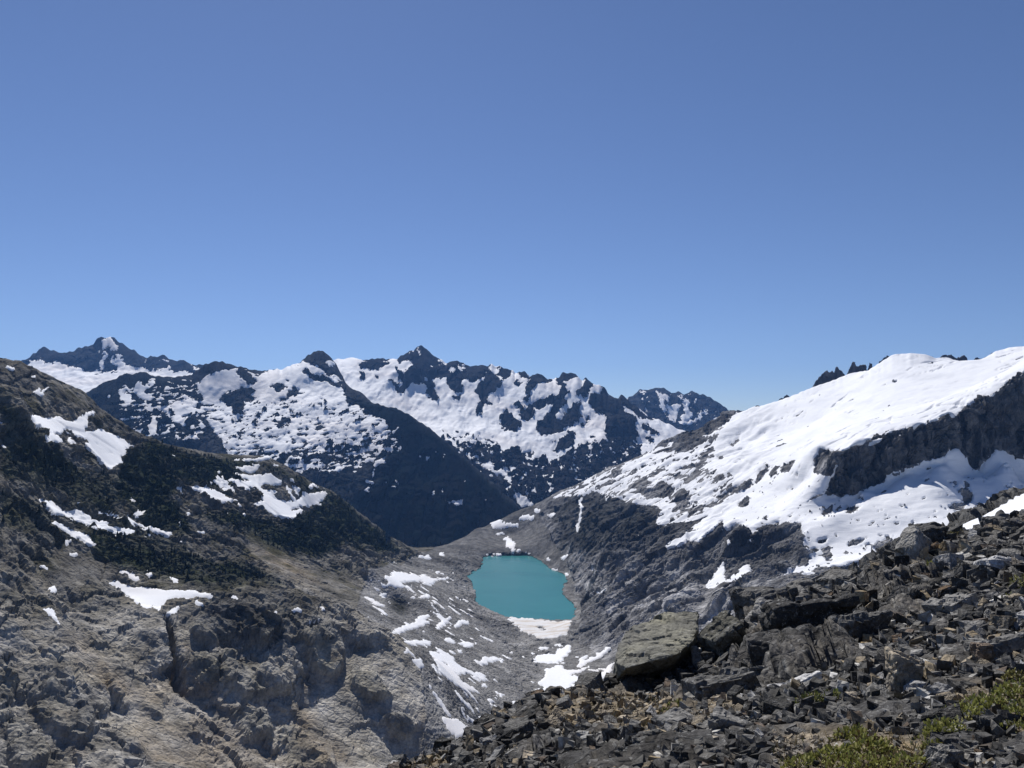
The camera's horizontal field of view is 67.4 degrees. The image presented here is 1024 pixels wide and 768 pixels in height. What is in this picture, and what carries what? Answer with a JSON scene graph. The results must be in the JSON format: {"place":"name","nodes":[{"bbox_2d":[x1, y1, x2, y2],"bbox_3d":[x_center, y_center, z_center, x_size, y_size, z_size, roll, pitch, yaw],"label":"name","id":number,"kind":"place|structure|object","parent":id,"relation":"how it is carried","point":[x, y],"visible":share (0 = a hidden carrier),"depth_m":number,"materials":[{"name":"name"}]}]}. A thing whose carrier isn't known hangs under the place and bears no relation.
{"place":"outdoors","nodes":[
{"label":"outdoors","id":0,"kind":"place"},
{"bbox_2d":[21,337,202,374],"bbox_3d":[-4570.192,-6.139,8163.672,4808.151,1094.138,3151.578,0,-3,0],"label":"mountain","id":1,"kind":"structure","parent":0,"point":[87,358],"depth_m":8345.92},
{"bbox_2d":[28,337,198,392],"bbox_3d":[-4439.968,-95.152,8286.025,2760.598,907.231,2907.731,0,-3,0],"label":"snow","id":2,"kind":"structure","parent":1,"relation":"on","point":[81,379],"depth_m":8002.47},
{"bbox_2d":[0,358,434,767],"bbox_3d":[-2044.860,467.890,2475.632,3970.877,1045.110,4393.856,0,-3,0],"label":"hillside","id":3,"kind":"structure","parent":0,"point":[104,674],"depth_m":898.68,"materials":[{"name":"stone"}]},
{"bbox_2d":[43,608,59,624],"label":"snow patch","id":4,"kind":"object","parent":3,"relation":"on","point":[50,612],"visible":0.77,"depth_m":803.53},
{"bbox_2d":[45,431,62,442],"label":"snow patch","id":5,"kind":"object","parent":3,"relation":"on","point":[52,436],"visible":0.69,"depth_m":1325.45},
{"bbox_2d":[52,521,95,546],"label":"snow patch","id":6,"kind":"object","parent":3,"relation":"on","point":[84,538],"visible":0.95,"depth_m":1037.07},
{"bbox_2d":[109,580,212,610],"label":"snow patch","id":7,"kind":"object","parent":3,"relation":"on","point":[146,597],"visible":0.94,"depth_m":962.52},
{"bbox_2d":[11,439,395,582],"bbox_3d":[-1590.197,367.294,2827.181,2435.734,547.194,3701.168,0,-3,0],"label":"forest","id":8,"kind":"object","parent":3,"relation":"on","point":[228,466],"visible":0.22,"depth_m":1799.68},
{"bbox_2d":[213,475,234,491],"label":"snow patch","id":9,"kind":"object","parent":3,"relation":"on","point":[221,482],"visible":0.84,"depth_m":1772.84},
{"bbox_2d":[235,471,281,485],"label":"snow patch","id":10,"kind":"object","parent":3,"relation":"on","point":[265,478],"visible":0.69,"depth_m":2041.67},
{"bbox_2d":[228,478,326,518],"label":"snow patch","id":11,"kind":"object","parent":3,"relation":"on","point":[274,506],"visible":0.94,"depth_m":1969.43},
{"bbox_2d":[0,365,848,717],"bbox_3d":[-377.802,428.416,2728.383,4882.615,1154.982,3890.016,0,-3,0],"label":"snow","id":12,"kind":"structure","parent":3,"relation":"on","point":[106,449],"depth_m":1483.02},
{"bbox_2d":[86,351,520,547],"bbox_3d":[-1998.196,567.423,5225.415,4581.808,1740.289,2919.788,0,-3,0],"label":"mountain","id":13,"kind":"structure","parent":0,"point":[410,510],"depth_m":4668.22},
{"bbox_2d":[107,360,485,505],"bbox_3d":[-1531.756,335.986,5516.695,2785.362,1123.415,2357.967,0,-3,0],"label":"snow","id":14,"kind":"structure","parent":13,"relation":"on","point":[214,387],"depth_m":4986.77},
{"bbox_2d":[358,504,613,753],"bbox_3d":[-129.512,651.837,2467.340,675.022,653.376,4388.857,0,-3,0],"label":"valley floor","id":15,"kind":"structure","parent":0,"point":[517,673],"depth_m":1721.13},
{"bbox_2d":[393,614,432,634],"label":"snow patch","id":16,"kind":"object","parent":15,"relation":"on","point":[420,621],"visible":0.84,"depth_m":1401.08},
{"bbox_2d":[381,571,451,588],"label":"snow patch","id":17,"kind":"object","parent":15,"relation":"on","point":[396,579],"visible":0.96,"depth_m":2007.37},
{"bbox_2d":[412,655,423,668],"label":"snow patch","id":18,"kind":"object","parent":15,"relation":"on","point":[419,663],"visible":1,"depth_m":976.40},
{"bbox_2d":[408,639,430,646],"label":"snow patch","id":19,"kind":"object","parent":15,"relation":"on","point":[422,643],"visible":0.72,"depth_m":1278.77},
{"bbox_2d":[442,713,466,737],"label":"snow patch","id":20,"kind":"object","parent":15,"relation":"on","point":[455,726],"visible":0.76,"depth_m":897.09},
{"bbox_2d":[429,649,487,693],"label":"snow patch","id":21,"kind":"object","parent":15,"relation":"on","point":[451,669],"visible":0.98,"depth_m":1211.32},
{"bbox_2d":[474,656,502,665],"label":"snow patch","id":22,"kind":"object","parent":15,"relation":"on","point":[484,660],"visible":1,"depth_m":1387.52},
{"bbox_2d":[490,520,517,528],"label":"snow patch","id":23,"kind":"object","parent":15,"relation":"on","point":[498,524],"visible":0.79,"depth_m":3335.39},
{"bbox_2d":[503,536,515,554],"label":"snow patch","id":24,"kind":"object","parent":15,"relation":"on","point":[510,543],"visible":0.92,"depth_m":3045.40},
{"bbox_2d":[507,617,571,638],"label":"snow patch","id":25,"kind":"object","parent":15,"relation":"on","point":[554,629],"visible":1,"depth_m":1871.30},
{"bbox_2d":[533,645,570,663],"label":"snow patch","id":26,"kind":"object","parent":15,"relation":"on","point":[559,655],"visible":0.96,"depth_m":1610.55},
{"bbox_2d":[535,665,611,689],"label":"snow patch","id":27,"kind":"object","parent":15,"relation":"on","point":[557,675],"visible":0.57,"depth_m":1421.22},
{"bbox_2d":[577,647,611,667],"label":"snow patch","id":28,"kind":"object","parent":15,"relation":"on","point":[582,662],"visible":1,"depth_m":1573.38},
{"bbox_2d":[359,345,658,508],"bbox_3d":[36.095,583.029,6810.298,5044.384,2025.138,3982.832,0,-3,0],"label":"mountain","id":29,"kind":"structure","parent":0,"point":[620,427],"depth_m":6317.29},
{"bbox_2d":[333,347,684,506],"bbox_3d":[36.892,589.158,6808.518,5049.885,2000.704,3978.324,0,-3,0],"label":"snow","id":30,"kind":"structure","parent":29,"relation":"on","point":[446,412],"depth_m":6568.55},
{"bbox_2d":[0,0,1023,410],"label":"sky","id":31,"kind":"structure","parent":0,"point":[738,204],"materials":[{"name":"blue"}]},
{"bbox_2d":[467,555,575,619],"bbox_3d":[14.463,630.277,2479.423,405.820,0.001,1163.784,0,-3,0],"label":"lake","id":32,"kind":"structure","parent":0,"point":[520,586],"depth_m":2344.59,"materials":[{"name":"liquid"}]},
{"bbox_2d":[628,388,728,431],"bbox_3d":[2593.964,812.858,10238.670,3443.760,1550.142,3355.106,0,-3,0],"label":"mountain","id":33,"kind":"structure","parent":0,"point":[703,401],"depth_m":9940.15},
{"bbox_2d":[627,390,716,430],"bbox_3d":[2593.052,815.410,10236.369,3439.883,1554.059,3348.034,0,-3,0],"label":"snow","id":34,"kind":"structure","parent":33,"relation":"on","point":[673,410],"depth_m":9807.74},
{"bbox_2d":[384,514,1023,767],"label":"ground","id":35,"kind":"structure","parent":0,"point":[828,641],"depth_m":13.21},
{"bbox_2d":[391,754,409,764],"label":"rock","id":36,"kind":"object","parent":35,"relation":"on","point":[400,758],"visible":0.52,"depth_m":12.64,"materials":[{"name":"grey stone"}]},
{"bbox_2d":[450,740,463,755],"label":"rock","id":37,"kind":"object","parent":35,"relation":"on","point":[455,744],"visible":0.48,"depth_m":12.65,"materials":[{"name":"grey stone"}]},
{"bbox_2d":[463,722,484,735],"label":"boulder","id":38,"kind":"object","parent":35,"relation":"on","point":[467,729],"visible":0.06,"depth_m":14.43,"materials":[{"name":"stone"}]},
{"bbox_2d":[473,713,493,724],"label":"rock","id":39,"kind":"object","parent":35,"relation":"on","point":[490,716],"visible":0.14,"depth_m":15.86,"materials":[{"name":"stone"}]},
{"bbox_2d":[479,736,492,744],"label":"rock","id":40,"kind":"object","parent":35,"relation":"on","point":[484,740],"visible":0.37,"depth_m":12.68,"materials":[{"name":"stone"}]},
{"bbox_2d":[501,717,533,733],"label":"rock","id":41,"kind":"object","parent":35,"relation":"on","point":[520,725],"visible":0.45,"depth_m":13.50,"materials":[{"name":"grey stone"}]},
{"bbox_2d":[545,706,565,727],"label":"rock","id":42,"kind":"object","parent":35,"relation":"on","point":[557,716],"visible":0.62,"depth_m":13.71,"materials":[{"name":"beige stone"}]},
{"bbox_2d":[556,694,573,707],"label":"rock","id":43,"kind":"object","parent":35,"relation":"on","point":[565,701],"visible":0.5,"depth_m":15.06,"materials":[{"name":"grey stone"}]},
{"bbox_2d":[574,671,607,691],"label":"rock","id":44,"kind":"object","parent":35,"relation":"on","point":[593,680],"visible":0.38,"depth_m":18.56,"materials":[{"name":"grey stone"}]},
{"bbox_2d":[603,714,616,722],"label":"rock","id":45,"kind":"object","parent":35,"relation":"on","point":[609,718],"visible":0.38,"depth_m":12.50,"materials":[{"name":"grey stone"}]},
{"bbox_2d":[614,747,627,756],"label":"boulder","id":46,"kind":"object","parent":35,"relation":"on","point":[619,751],"visible":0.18,"depth_m":8.93,"materials":[{"name":"stone"}]},
{"bbox_2d":[631,735,647,743],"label":"rock","id":47,"kind":"object","parent":35,"relation":"on","point":[635,740],"visible":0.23,"depth_m":9.22,"materials":[{"name":"grey stone"}]},
{"bbox_2d":[613,611,698,679],"bbox_3d":[3.955,7.590,20.908,2.196,2.179,4.851,-1,-3,15],"label":"boulder","id":48,"kind":"object","parent":35,"relation":"on","point":[658,645],"visible":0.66,"depth_m":20.12,"materials":[{"name":"grey stone"}]},
{"bbox_2d":[650,707,693,726],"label":"boulder","id":49,"kind":"object","parent":35,"relation":"on","point":[667,716],"visible":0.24,"depth_m":10.47,"materials":[{"name":"grey stone"}]},
{"bbox_2d":[670,745,688,761],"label":"rock","id":50,"kind":"object","parent":35,"relation":"on","point":[678,752],"visible":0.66,"depth_m":8.12,"materials":[{"name":"stone"}]},
{"bbox_2d":[691,646,701,664],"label":"boulder","id":51,"kind":"object","parent":35,"relation":"on","point":[696,651],"visible":0.58,"depth_m":20.10,"materials":[{"name":"stone"}]},
{"bbox_2d":[691,715,707,724],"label":"rock","id":52,"kind":"object","parent":35,"relation":"on","point":[698,719],"visible":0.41,"depth_m":9.91,"materials":[{"name":"beige stone"}]},
{"bbox_2d":[386,509,1023,767],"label":"rubble","id":53,"kind":"object","parent":35,"relation":"on","point":[864,678],"visible":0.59,"depth_m":12.12,"materials":[{"name":"stone"}]},
{"bbox_2d":[697,664,713,673],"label":"rock","id":54,"kind":"object","parent":35,"relation":"on","point":[704,668],"visible":0.41,"depth_m":18.45,"materials":[{"name":"stone"}]},
{"bbox_2d":[681,667,760,701],"bbox_3d":[3.836,5.639,14.010,1.310,0.760,1.061,-8,-10,-15],"label":"boulder","id":55,"kind":"object","parent":35,"relation":"on","point":[726,679],"visible":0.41,"depth_m":13.72,"materials":[{"name":"grey stone"}]},
{"bbox_2d":[696,610,745,660],"bbox_3d":[5.589,6.803,20.140,1.290,1.385,1.239,-22,13,-19],"label":"boulder","id":56,"kind":"object","parent":35,"relation":"on","point":[723,631],"visible":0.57,"depth_m":19.79,"materials":[{"name":"grey stone"}]},
{"bbox_2d":[422,640,1022,767],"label":"grass","id":57,"kind":"structure","parent":35,"relation":"on","point":[893,754],"depth_m":7.20,"materials":[{"name":"green plant"}]},
{"bbox_2d":[708,704,748,730],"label":"boulder","id":58,"kind":"object","parent":35,"relation":"on","point":[720,718],"visible":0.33,"depth_m":9.31,"materials":[{"name":"grey stone"}]},
{"bbox_2d":[724,728,741,738],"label":"rock","id":59,"kind":"object","parent":35,"relation":"on","point":[730,733],"visible":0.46,"depth_m":8.82,"materials":[{"name":"stone"}]},
{"bbox_2d":[749,665,766,675],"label":"rock","id":60,"kind":"object","parent":35,"relation":"on","point":[757,670],"visible":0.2,"depth_m":14.50,"materials":[{"name":"grey stone"}]},
{"bbox_2d":[726,586,797,620],"bbox_3d":[7.861,7.054,23.805,1.753,1.576,1.689,-8,0,-15],"label":"boulder","id":61,"kind":"object","parent":35,"relation":"on","point":[741,598],"visible":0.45,"depth_m":23.55,"materials":[{"name":"stone"}]},
{"bbox_2d":[752,597,771,615],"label":"rock","id":62,"kind":"object","parent":35,"relation":"on","point":[756,610],"visible":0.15,"depth_m":21.55,"materials":[{"name":"grey stone"}]},
{"bbox_2d":[745,626,797,666],"bbox_3d":[5.437,5.796,15.775,1.204,1.396,0.954,-12,-6,19],"label":"boulder","id":63,"kind":"object","parent":35,"relation":"on","point":[757,644],"visible":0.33,"depth_m":15.71,"materials":[{"name":"stone"}]},
{"bbox_2d":[762,696,792,714],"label":"rock","id":64,"kind":"object","parent":35,"relation":"on","point":[771,704],"visible":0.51,"depth_m":9.92,"materials":[{"name":"stone"}]},
{"bbox_2d":[767,671,821,685],"bbox_3d":[4.563,4.932,12.237,0.879,0.499,0.528,-20,-16,-1],"label":"snow patch","id":65,"kind":"object","parent":35,"relation":"on","point":[805,677],"visible":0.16,"depth_m":12.11,"materials":[{"name":"snow"}]},
{"bbox_2d":[788,727,806,734],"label":"rock","id":66,"kind":"object","parent":35,"relation":"on","point":[794,730],"visible":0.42,"depth_m":8.44,"materials":[{"name":"grey stone"}]},
{"bbox_2d":[786,577,823,595],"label":"boulder","id":67,"kind":"object","parent":35,"relation":"on","point":[801,584],"visible":0.23,"depth_m":25.53,"materials":[{"name":"grey stone"}]},
{"bbox_2d":[758,593,859,631],"bbox_3d":[7.070,5.877,18.277,2.180,1.854,1.258,-4,-3,5],"label":"boulder","id":68,"kind":"object","parent":35,"relation":"on","point":[786,612],"visible":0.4,"depth_m":17.82,"materials":[{"name":"stone"}]},
{"bbox_2d":[795,688,840,702],"bbox_3d":[4.087,4.208,10.326,0.788,0.300,0.508,3,-4,-45],"label":"heath shrub","id":69,"kind":"object","parent":35,"relation":"on","point":[817,695],"visible":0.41,"depth_m":10.24,"materials":[{"name":"green plant"}]},
{"bbox_2d":[811,566,854,585],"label":"boulder","id":70,"kind":"object","parent":35,"relation":"on","point":[833,573],"visible":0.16,"depth_m":26.67,"materials":[{"name":"grey stone"}]},
{"bbox_2d":[833,578,855,588],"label":"rock","id":71,"kind":"object","parent":35,"relation":"on","point":[839,581],"visible":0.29,"depth_m":23.89,"materials":[{"name":"grey stone"}]},
{"bbox_2d":[841,691,860,703],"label":"boulder","id":72,"kind":"object","parent":35,"relation":"on","point":[853,694],"visible":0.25,"depth_m":9.83,"materials":[{"name":"beige stone"}]},
{"bbox_2d":[780,723,928,767],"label":"heath shrub","id":73,"kind":"object","parent":35,"relation":"on","point":[842,750],"visible":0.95,"depth_m":6.82,"materials":[{"name":"green plant"}]},
{"bbox_2d":[828,609,892,642],"bbox_3d":[7.262,5.565,16.300,1.197,1.757,0.898,6,0,-20],"label":"boulder","id":74,"kind":"object","parent":35,"relation":"on","point":[855,624],"visible":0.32,"depth_m":16.06,"materials":[{"name":"stone"}]},
{"bbox_2d":[875,684,888,694],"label":"rock","id":75,"kind":"object","parent":35,"relation":"on","point":[882,688],"visible":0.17,"depth_m":9.83,"materials":[{"name":"grey stone"}]},
{"bbox_2d":[878,582,918,601],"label":"boulder","id":76,"kind":"object","parent":35,"relation":"on","point":[884,599],"visible":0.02,"depth_m":20.92,"materials":[{"name":"stone"}]},
{"bbox_2d":[884,646,922,692],"bbox_3d":[5.155,3.917,10.078,0.494,0.879,0.416,7,-16,-15],"label":"boulder","id":77,"kind":"object","parent":35,"relation":"on","point":[902,668],"visible":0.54,"depth_m":10.02,"materials":[{"name":"beige stone"}]},
{"bbox_2d":[886,584,923,601],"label":"rock","id":78,"kind":"object","parent":35,"relation":"on","point":[914,593],"visible":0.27,"depth_m":19.16,"materials":[{"name":"stone"}]},
{"bbox_2d":[895,525,931,561],"bbox_3d":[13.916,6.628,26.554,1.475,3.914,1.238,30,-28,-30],"label":"boulder","id":79,"kind":"object","parent":35,"relation":"on","point":[913,541],"visible":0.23,"depth_m":26.58,"materials":[{"name":"grey stone"}]},
{"bbox_2d":[902,680,929,692],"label":"rock","id":80,"kind":"object","parent":35,"relation":"on","point":[914,683],"visible":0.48,"depth_m":9.73,"materials":[{"name":"stone"}]},
{"bbox_2d":[908,521,948,542],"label":"boulder","id":81,"kind":"object","parent":35,"relation":"on","point":[934,531],"visible":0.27,"depth_m":29.36,"materials":[{"name":"stone"}]},
{"bbox_2d":[926,682,953,695],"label":"boulder","id":82,"kind":"object","parent":35,"relation":"on","point":[935,688],"visible":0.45,"depth_m":9.02,"materials":[{"name":"stone"}]},
{"bbox_2d":[920,703,963,723],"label":"rock","id":83,"kind":"object","parent":35,"relation":"on","point":[952,711],"visible":0.45,"depth_m":7.68,"materials":[{"name":"stone"}]},
{"bbox_2d":[922,744,964,767],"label":"rock","id":84,"kind":"object","parent":35,"relation":"on","point":[948,754],"visible":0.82,"depth_m":6.20,"materials":[{"name":"grey stone"}]},
{"bbox_2d":[932,553,963,568],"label":"rock","id":85,"kind":"object","parent":35,"relation":"on","point":[948,559],"visible":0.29,"depth_m":23.29,"materials":[{"name":"stone"}]},
{"bbox_2d":[936,691,959,701],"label":"rock","id":86,"kind":"object","parent":35,"relation":"on","point":[948,695],"visible":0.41,"depth_m":8.78,"materials":[{"name":"beige stone"}]},
{"bbox_2d":[921,592,978,614],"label":"boulder","id":87,"kind":"object","parent":35,"relation":"on","point":[951,602],"visible":0.43,"depth_m":16.68,"materials":[{"name":"grey stone"}]},
{"bbox_2d":[930,730,980,746],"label":"boulder","id":88,"kind":"object","parent":35,"relation":"on","point":[949,738],"visible":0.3,"depth_m":6.79,"materials":[{"name":"stone"}]},
{"bbox_2d":[913,689,1011,749],"bbox_3d":[4.339,3.288,7.515,2.181,0.386,0.579,2,-3,-43],"label":"heath shrub","id":89,"kind":"object","parent":35,"relation":"on","point":[964,707],"visible":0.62,"depth_m":7.60,"materials":[{"name":"green plant"}]},
{"bbox_2d":[958,620,986,628],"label":"rock","id":90,"kind":"object","parent":35,"relation":"on","point":[962,623],"visible":0.35,"depth_m":14.24,"materials":[{"name":"grey stone"}]},
{"bbox_2d":[969,642,996,662],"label":"boulder","id":91,"kind":"object","parent":35,"relation":"on","point":[979,650],"visible":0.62,"depth_m":10.94,"materials":[{"name":"grey stone"}]},
{"bbox_2d":[975,714,1003,729],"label":"rock","id":92,"kind":"object","parent":35,"relation":"on","point":[982,720],"visible":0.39,"depth_m":7.12,"materials":[{"name":"grey stone"}]},
{"bbox_2d":[973,555,1011,568],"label":"boulder","id":93,"kind":"object","parent":35,"relation":"on","point":[997,561],"visible":0.34,"depth_m":21.55,"materials":[{"name":"stone"}]},
{"bbox_2d":[963,632,1023,657],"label":"boulder","id":94,"kind":"object","parent":35,"relation":"on","point":[1010,643],"visible":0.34,"depth_m":11.17,"materials":[{"name":"grey stone"}]},
{"bbox_2d":[980,516,1023,527],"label":"boulder","id":95,"kind":"object","parent":35,"relation":"on","point":[1000,521],"visible":0.28,"depth_m":30.62,"materials":[{"name":"stone"}]},
{"bbox_2d":[989,613,1016,628],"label":"rock","id":96,"kind":"object","parent":35,"relation":"on","point":[998,621],"visible":0.51,"depth_m":13.94,"materials":[{"name":"beige stone"}]},
{"bbox_2d":[991,678,1023,733],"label":"heath shrub","id":97,"kind":"object","parent":35,"relation":"on","point":[1013,708],"visible":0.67,"depth_m":8.22,"materials":[{"name":"green plant"}]},
{"bbox_2d":[995,667,1023,681],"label":"heath shrub","id":98,"kind":"object","parent":35,"relation":"on","point":[1011,674],"visible":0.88,"depth_m":9.41,"materials":[{"name":"green plant"}]},
{"bbox_2d":[997,548,1021,556],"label":"rock","id":99,"kind":"object","parent":35,"relation":"on","point":[1006,552],"visible":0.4,"depth_m":22.87,"materials":[{"name":"grey stone"}]},
{"bbox_2d":[999,548,1023,597],"bbox_3d":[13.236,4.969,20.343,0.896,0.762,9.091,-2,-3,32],"label":"heath shrub","id":100,"kind":"object","parent":35,"relation":"on","point":[1020,581],"visible":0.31,"depth_m":18.28,"materials":[{"name":"green plant"}]},
{"bbox_2d":[1004,593,1023,603],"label":"rock","id":101,"kind":"object","parent":35,"relation":"on","point":[1009,597],"visible":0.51,"depth_m":16.40,"materials":[{"name":"beige stone"}]},
{"bbox_2d":[1014,610,1023,630],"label":"rock","id":102,"kind":"object","parent":35,"relation":"on","point":[1018,622],"visible":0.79,"depth_m":13.88,"materials":[{"name":"stone"}]},
{"bbox_2d":[536,357,1023,667],"bbox_3d":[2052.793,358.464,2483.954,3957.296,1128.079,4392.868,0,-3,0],"label":"mountain","id":103,"kind":"structure","parent":0,"point":[641,573],"depth_m":1930.80,"materials":[{"name":"stone"}]},
{"bbox_2d":[575,493,585,531],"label":"snow patch","id":104,"kind":"object","parent":103,"relation":"on","point":[580,513],"visible":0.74,"depth_m":3046.13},
{"bbox_2d":[706,562,751,588],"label":"snow patch","id":105,"kind":"object","parent":103,"relation":"on","point":[719,576],"visible":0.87,"depth_m":1654.78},
{"bbox_2d":[554,346,1023,574],"bbox_3d":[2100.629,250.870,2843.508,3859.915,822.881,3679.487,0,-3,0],"label":"glacier","id":106,"kind":"object","parent":103,"relation":"on","point":[835,416],"visible":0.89,"depth_m":2249.22,"materials":[{"name":"snow"}]},
{"bbox_2d":[813,367,844,386],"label":"rock tower","id":107,"kind":"structure","parent":106,"relation":"on","point":[827,376],"depth_m":3395.36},
{"bbox_2d":[847,362,866,373],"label":"rock tower","id":108,"kind":"structure","parent":106,"relation":"on","point":[854,368],"depth_m":3280.05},
{"bbox_2d":[940,355,966,360],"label":"rock tower","id":109,"kind":"structure","parent":103,"relation":"on","point":[963,358],"depth_m":3093.05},
{"bbox_2d":[848,487,1023,569],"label":"ridge","id":110,"kind":"structure","parent":0,"point":[980,510],"depth_m":217.59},
{"bbox_2d":[963,494,1023,528],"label":"snow patch","id":111,"kind":"object","parent":110,"relation":"on","point":[1015,503],"visible":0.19,"depth_m":204.69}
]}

